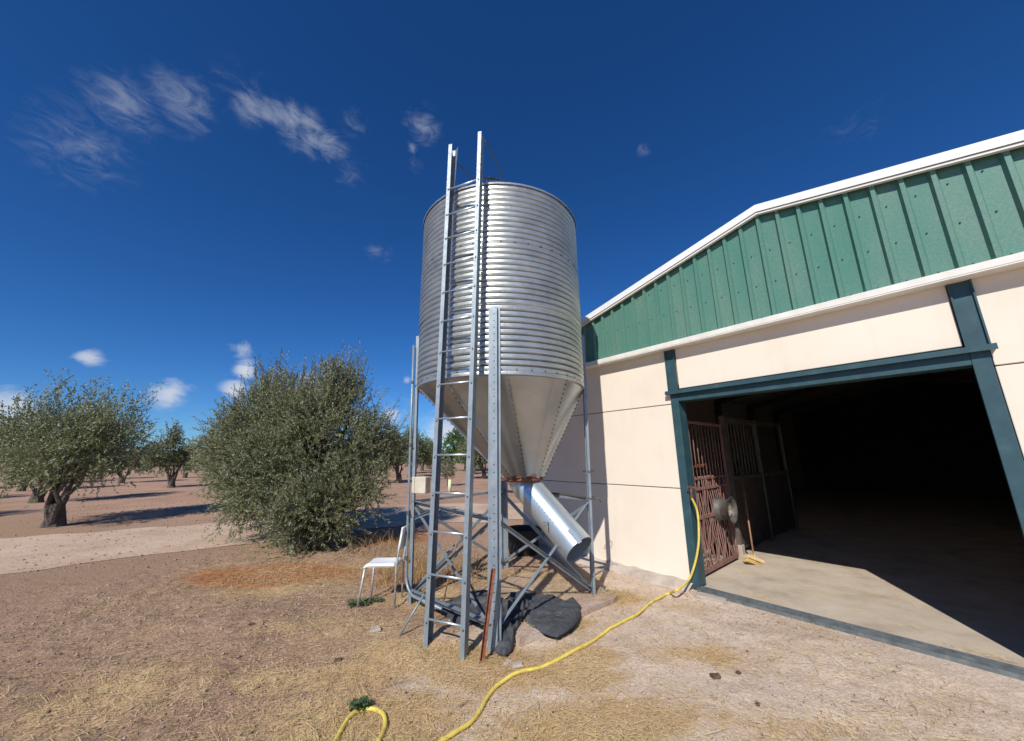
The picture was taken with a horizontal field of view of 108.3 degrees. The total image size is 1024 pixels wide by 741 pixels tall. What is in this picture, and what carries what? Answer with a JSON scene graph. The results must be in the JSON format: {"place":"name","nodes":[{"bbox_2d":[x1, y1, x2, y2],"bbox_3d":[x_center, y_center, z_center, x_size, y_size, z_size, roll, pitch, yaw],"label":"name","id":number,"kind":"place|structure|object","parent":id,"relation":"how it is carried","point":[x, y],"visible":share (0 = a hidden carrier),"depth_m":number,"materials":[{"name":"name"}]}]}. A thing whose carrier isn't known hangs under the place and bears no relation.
{"place":"outdoors","nodes":[
{"label":"outdoors","id":0,"kind":"place"},
{"bbox_2d":[0,503,522,573],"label":"dirt road","id":1,"kind":"structure","parent":0,"point":[397,518],"depth_m":7.79,"materials":[{"name":"beige soil"}]},
{"bbox_2d":[159,531,636,600],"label":"dry grass","id":2,"kind":"structure","parent":0,"point":[420,562],"depth_m":5.31,"materials":[{"name":"brown plant"}]},
{"bbox_2d":[0,462,1023,740],"bbox_3d":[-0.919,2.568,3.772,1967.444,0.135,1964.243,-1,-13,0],"label":"ground","id":3,"kind":"structure","parent":0,"point":[144,490],"depth_m":3.13,"materials":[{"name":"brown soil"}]},
{"bbox_2d":[3,439,55,491],"bbox_3d":[-28.233,5.096,21.752,3.257,3.999,3.824,5,-14,-24],"label":"olive tree","id":4,"kind":"object","parent":3,"relation":"on","point":[21,488],"visible":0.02,"depth_m":21.30,"materials":[{"name":"green plant"}]},
{"bbox_2d":[0,409,112,502],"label":"olive tree","id":5,"kind":"object","parent":3,"relation":"on","point":[40,498],"visible":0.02,"depth_m":15.28,"materials":[{"name":"green plant"}]},
{"bbox_2d":[0,368,171,527],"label":"olive tree","id":6,"kind":"object","parent":3,"relation":"on","point":[48,452],"visible":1,"depth_m":9.79,"materials":[{"name":"green plant"}]},
{"bbox_2d":[105,439,155,482],"bbox_3d":[-29.520,6.800,28.419,3.256,3.709,3.748,-7,-15,27],"label":"olive tree","id":7,"kind":"object","parent":3,"relation":"on","point":[126,475],"visible":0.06,"depth_m":28.06,"materials":[{"name":"green plant"}]},
{"bbox_2d":[139,417,206,487],"bbox_3d":[-20.966,5.178,23.195,3.446,4.330,4.046,-8,-15,30],"label":"olive tree","id":8,"kind":"object","parent":3,"relation":"on","point":[171,445],"visible":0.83,"depth_m":22.80,"materials":[{"name":"green plant"}]},
{"bbox_2d":[171,441,202,477],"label":"olive tree","id":9,"kind":"object","parent":3,"relation":"on","point":[184,473],"visible":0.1,"depth_m":34.73,"materials":[{"name":"green plant"}]},
{"bbox_2d":[182,403,270,496],"bbox_3d":[-13.085,3.844,17.590,4.057,4.241,3.887,5,-14,-22],"label":"olive tree","id":10,"kind":"object","parent":3,"relation":"on","point":[194,462],"visible":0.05,"depth_m":16.27,"materials":[{"name":"green plant"}]},
{"bbox_2d":[0,448,462,466],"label":"distant grove","id":11,"kind":"object","parent":3,"relation":"on","point":[446,457],"visible":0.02,"depth_m":91.78,"materials":[{"name":"green plant"}]},
{"bbox_2d":[0,481,581,571],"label":"clods","id":12,"kind":"object","parent":3,"relation":"on","point":[209,533],"visible":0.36,"depth_m":8.15,"materials":[{"name":"beige soil"}]},
{"bbox_2d":[182,338,412,562],"bbox_3d":[-4.907,1.478,8.043,5.508,4.616,3.535,-3,-13,12],"label":"olive tree","id":13,"kind":"object","parent":3,"relation":"on","point":[256,458],"visible":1,"depth_m":7.41,"materials":[{"name":"green plant"}]},
{"bbox_2d":[334,657,341,662],"bbox_3d":[-1.449,2.410,3.075,0.060,0.021,0.035,2,-13,-11],"label":"dirt clod","id":14,"kind":"object","parent":3,"relation":"on","point":[337,660],"visible":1,"depth_m":3.07,"materials":[{"name":"brown soil"}]},
{"bbox_2d":[346,597,370,607],"bbox_3d":[-1.766,2.656,4.245,0.292,0.076,0.200,-1,-13,0],"label":"weed plant","id":15,"kind":"object","parent":3,"relation":"on","point":[365,601],"visible":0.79,"depth_m":4.23,"materials":[{"name":"green plant"}]},
{"bbox_2d":[349,694,371,713],"bbox_3d":[-1.038,2.276,2.525,0.160,0.085,0.119,-1,-13,0],"label":"weed plant","id":16,"kind":"object","parent":3,"relation":"on","point":[357,704],"visible":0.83,"depth_m":2.52,"materials":[{"name":"green plant"}]},
{"bbox_2d":[370,625,380,634],"bbox_3d":[-1.292,2.463,3.498,0.090,0.061,0.079,6,-15,-28],"label":"stone","id":17,"kind":"object","parent":3,"relation":"on","point":[375,629],"visible":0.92,"depth_m":3.48,"materials":[{"name":"white stone"}]},
{"bbox_2d":[368,596,384,602],"bbox_3d":[-1.590,2.688,4.333,0.210,0.056,0.150,-1,-13,0],"label":"weed plant","id":18,"kind":"object","parent":3,"relation":"on","point":[380,599],"visible":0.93,"depth_m":4.33,"materials":[{"name":"green plant"}]},
{"bbox_2d":[356,523,409,608],"bbox_3d":[-1.505,2.302,4.405,0.497,0.862,0.353,-1,-13,0],"label":"chair","id":19,"kind":"object","parent":3,"relation":"on","point":[374,563],"visible":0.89,"depth_m":4.33,"materials":[{"name":"white plastic"}]},
{"bbox_2d":[375,424,426,482],"bbox_3d":[-7.711,5.529,24.832,3.966,4.091,3.502,10,-17,-40],"label":"olive tree","id":20,"kind":"object","parent":3,"relation":"on","point":[395,461],"visible":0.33,"depth_m":24.18,"materials":[{"name":"green plant"}]},
{"bbox_2d":[398,593,424,635],"bbox_3d":[-0.951,2.318,3.503,0.245,0.343,0.022,5,-14,-24],"label":"metal rod","id":21,"kind":"object","parent":3,"relation":"on","point":[411,615],"visible":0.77,"depth_m":3.50,"materials":[{"name":"metal"}]},
{"bbox_2d":[402,425,432,476],"bbox_3d":[-8.430,6.776,31.425,3.646,4.634,4.280,2,-13,-13],"label":"olive tree","id":22,"kind":"object","parent":3,"relation":"on","point":[424,453],"visible":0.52,"depth_m":31.56,"materials":[{"name":"green plant"}]},
{"bbox_2d":[402,437,432,473],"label":"olive tree","id":23,"kind":"object","parent":3,"relation":"on","point":[422,457],"visible":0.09,"depth_m":38.20,"materials":[{"name":"green plant"}]},
{"bbox_2d":[420,438,442,470],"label":"olive tree","id":24,"kind":"object","parent":3,"relation":"on","point":[422,468],"visible":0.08,"depth_m":44.91,"materials":[{"name":"green plant"}]},
{"bbox_2d":[421,435,442,468],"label":"olive tree","id":25,"kind":"object","parent":3,"relation":"on","point":[428,439],"visible":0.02,"depth_m":51.72,"materials":[{"name":"green plant"}]},
{"bbox_2d":[441,457,456,485],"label":"young tree","id":26,"kind":"object","parent":3,"relation":"on","point":[448,468],"visible":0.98,"depth_m":21.27,"materials":[{"name":"green plant"}]},
{"bbox_2d":[448,480,450,491],"bbox_3d":[-2.963,5.501,17.578,0.150,0.600,0.150,-1,-13,0],"label":"tree guard","id":27,"kind":"object","parent":3,"relation":"on","point":[449,485],"visible":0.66,"depth_m":17.52,"materials":[{"name":"beige plastic"}]},
{"bbox_2d":[442,428,465,470],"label":"pine tree","id":28,"kind":"object","parent":3,"relation":"on","point":[452,438],"visible":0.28,"depth_m":42.48,"materials":[{"name":"green plant"}]},
{"bbox_2d":[437,590,501,624],"bbox_3d":[-0.394,2.564,4.057,0.709,0.154,0.795,7,-15,-31],"label":"ground cloth","id":29,"kind":"object","parent":3,"relation":"on","point":[480,597],"visible":0.41,"depth_m":3.98,"materials":[{"name":"grey fabric"}]},
{"bbox_2d":[443,538,457,600],"bbox_3d":[-0.692,2.262,4.107,0.178,0.722,0.043,5,-14,-22],"label":"wooden stick","id":30,"kind":"object","parent":29,"relation":"on","point":[449,571],"visible":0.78,"depth_m":4.09,"materials":[{"name":"brown wood"}]},
{"bbox_2d":[454,437,487,473],"bbox_3d":[-3.599,7.647,35.486,4.199,4.649,3.576,5,-14,-22],"label":"olive tree","id":31,"kind":"object","parent":3,"relation":"on","point":[458,445],"visible":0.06,"depth_m":35.05,"materials":[{"name":"green plant"}]},
{"bbox_2d":[457,440,486,478],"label":"olive tree","id":32,"kind":"object","parent":3,"relation":"on","point":[479,460],"visible":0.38,"depth_m":27.76,"materials":[{"name":"green plant"}]},
{"bbox_2d":[0,541,951,740],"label":"dark crumbs","id":33,"kind":"object","parent":3,"relation":"on","point":[411,722],"visible":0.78,"depth_m":3.36,"materials":[{"name":"brown soil"}]},
{"bbox_2d":[479,568,495,663],"bbox_3d":[-0.212,2.098,3.175,0.154,0.711,0.030,6,-14,-25],"label":"rusty bar","id":34,"kind":"object","parent":3,"relation":"on","point":[487,618],"visible":0.85,"depth_m":3.17,"materials":[{"name":"metal"}]},
{"bbox_2d":[405,131,600,659],"bbox_3d":[-0.156,0.092,5.013,2.247,5.440,2.254,6,-15,-27],"label":"feed silo","id":35,"kind":"object","parent":3,"relation":"on","point":[500,375],"visible":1,"depth_m":4.23,"materials":[{"name":"metal"}]},
{"bbox_2d":[504,659,511,665],"bbox_3d":[-0.034,2.404,3.037,0.054,0.036,0.053,-11,-16,37],"label":"stone","id":36,"kind":"object","parent":3,"relation":"on","point":[507,661],"visible":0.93,"depth_m":3.03,"materials":[{"name":"white stone"}]},
{"bbox_2d":[0,547,1023,740],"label":"straw","id":37,"kind":"object","parent":3,"relation":"on","point":[402,723],"visible":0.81,"depth_m":2.73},
{"bbox_2d":[482,590,541,655],"bbox_3d":[-0.065,2.477,3.826,0.529,0.221,1.276,-5,-14,20],"label":"ground cloth","id":38,"kind":"object","parent":3,"relation":"on","point":[510,625],"visible":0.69,"depth_m":3.66,"materials":[{"name":"grey fabric"}]},
{"bbox_2d":[506,577,519,582],"bbox_3d":[0.000,2.796,4.900,0.139,0.052,0.209,-7,-15,26],"label":"stone","id":39,"kind":"object","parent":3,"relation":"on","point":[513,579],"visible":0.56,"depth_m":4.90,"materials":[{"name":"stone"}]},
{"bbox_2d":[333,498,699,740],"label":"garden hose","id":40,"kind":"object","parent":3,"relation":"on","point":[456,731],"visible":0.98,"depth_m":2.86,"materials":[{"name":"yellow rubber"}]},
{"bbox_2d":[510,660,523,668],"bbox_3d":[0.043,2.397,3.004,0.100,0.040,0.072,2,-13,-11],"label":"stone","id":41,"kind":"object","parent":3,"relation":"on","point":[516,663],"visible":0.85,"depth_m":2.99,"materials":[{"name":"white stone"}]},
{"bbox_2d":[508,525,540,556],"bbox_3d":[0.195,2.997,6.525,0.660,0.412,0.660,-1,-13,0],"label":"plastic tub","id":42,"kind":"object","parent":3,"relation":"on","point":[528,533],"visible":0.64,"depth_m":6.31,"materials":[{"name":"black plastic"}]},
{"bbox_2d":[526,631,544,643],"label":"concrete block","id":43,"kind":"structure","parent":3,"relation":"on","point":[535,635],"depth_m":3.44,"materials":[{"name":"beige concrete"}]},
{"bbox_2d":[693,592,727,605],"bbox_3d":[2.318,2.665,4.317,0.144,0.062,0.354,10,-17,-40],"label":"stone","id":44,"kind":"object","parent":3,"relation":"on","point":[707,597],"visible":0.98,"depth_m":4.28,"materials":[{"name":"stone"}]},
{"bbox_2d":[709,673,720,679],"bbox_3d":[1.540,2.314,2.796,0.072,0.033,0.046,1,-13,-6],"label":"dirt clod","id":45,"kind":"object","parent":3,"relation":"on","point":[715,676],"visible":1,"depth_m":2.78,"materials":[{"name":"soil"}]},
{"bbox_2d":[523,130,1023,680],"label":"barn","id":46,"kind":"structure","parent":3,"relation":"on","point":[863,332],"depth_m":4.69,"materials":[{"name":"beige paint"}]},
{"bbox_2d":[687,420,738,574],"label":"metal gate","id":47,"kind":"structure","parent":46,"relation":"attached to","point":[731,532],"depth_m":5.48,"materials":[{"name":"metal"}]},
{"bbox_2d":[712,486,737,523],"bbox_3d":[3.163,1.990,5.510,0.378,0.523,0.216,11,-17,-40],"label":"wheel rim","id":48,"kind":"object","parent":47,"relation":"hanging from","point":[725,509],"visible":1,"depth_m":5.46,"materials":[{"name":"grey paint"}]},
{"bbox_2d":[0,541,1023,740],"bbox_3d":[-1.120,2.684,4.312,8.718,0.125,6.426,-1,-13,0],"label":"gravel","id":49,"kind":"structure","parent":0,"point":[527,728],"depth_m":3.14,"materials":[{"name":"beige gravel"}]},
{"bbox_2d":[0,0,1023,450],"label":"sky","id":50,"kind":"structure","parent":0,"point":[191,190],"materials":[{"name":"blue"}]},
{"bbox_2d":[486,572,616,646],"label":"pavement","id":51,"kind":"structure","parent":0,"point":[592,605],"depth_m":4.41,"materials":[{"name":"concrete"}]},
{"bbox_2d":[523,593,581,636],"bbox_3d":[0.400,2.505,3.867,0.647,0.087,0.886,-8,-15,28],"label":"ground cloth","id":52,"kind":"object","parent":51,"relation":"on","point":[544,611],"visible":1,"depth_m":3.73,"materials":[{"name":"grey fabric"}]},
{"bbox_2d":[703,486,1023,661],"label":"floor","id":53,"kind":"structure","parent":0,"point":[940,540],"depth_m":5.42,"materials":[{"name":"concrete"}]},
{"bbox_2d":[694,416,798,555],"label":"stall door","id":54,"kind":"structure","parent":53,"relation":"on","point":[770,505],"depth_m":6.88,"materials":[{"name":"metal"}]},
{"bbox_2d":[739,466,764,564],"bbox_3d":[3.793,2.267,5.884,0.243,1.412,0.872,-11,-17,38],"label":"broom","id":55,"kind":"object","parent":53,"relation":"on","point":[752,559],"visible":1,"depth_m":5.57,"materials":[{"name":"brown wood"}]},
{"bbox_2d":[728,554,1022,662],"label":"floor straw","id":56,"kind":"object","parent":53,"relation":"on","point":[888,598],"visible":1,"depth_m":4.23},
{"bbox_2d":[704,584,1023,667],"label":"threshold","id":57,"kind":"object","parent":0,"point":[901,634],"depth_m":3.47,"materials":[{"name":"concrete"}]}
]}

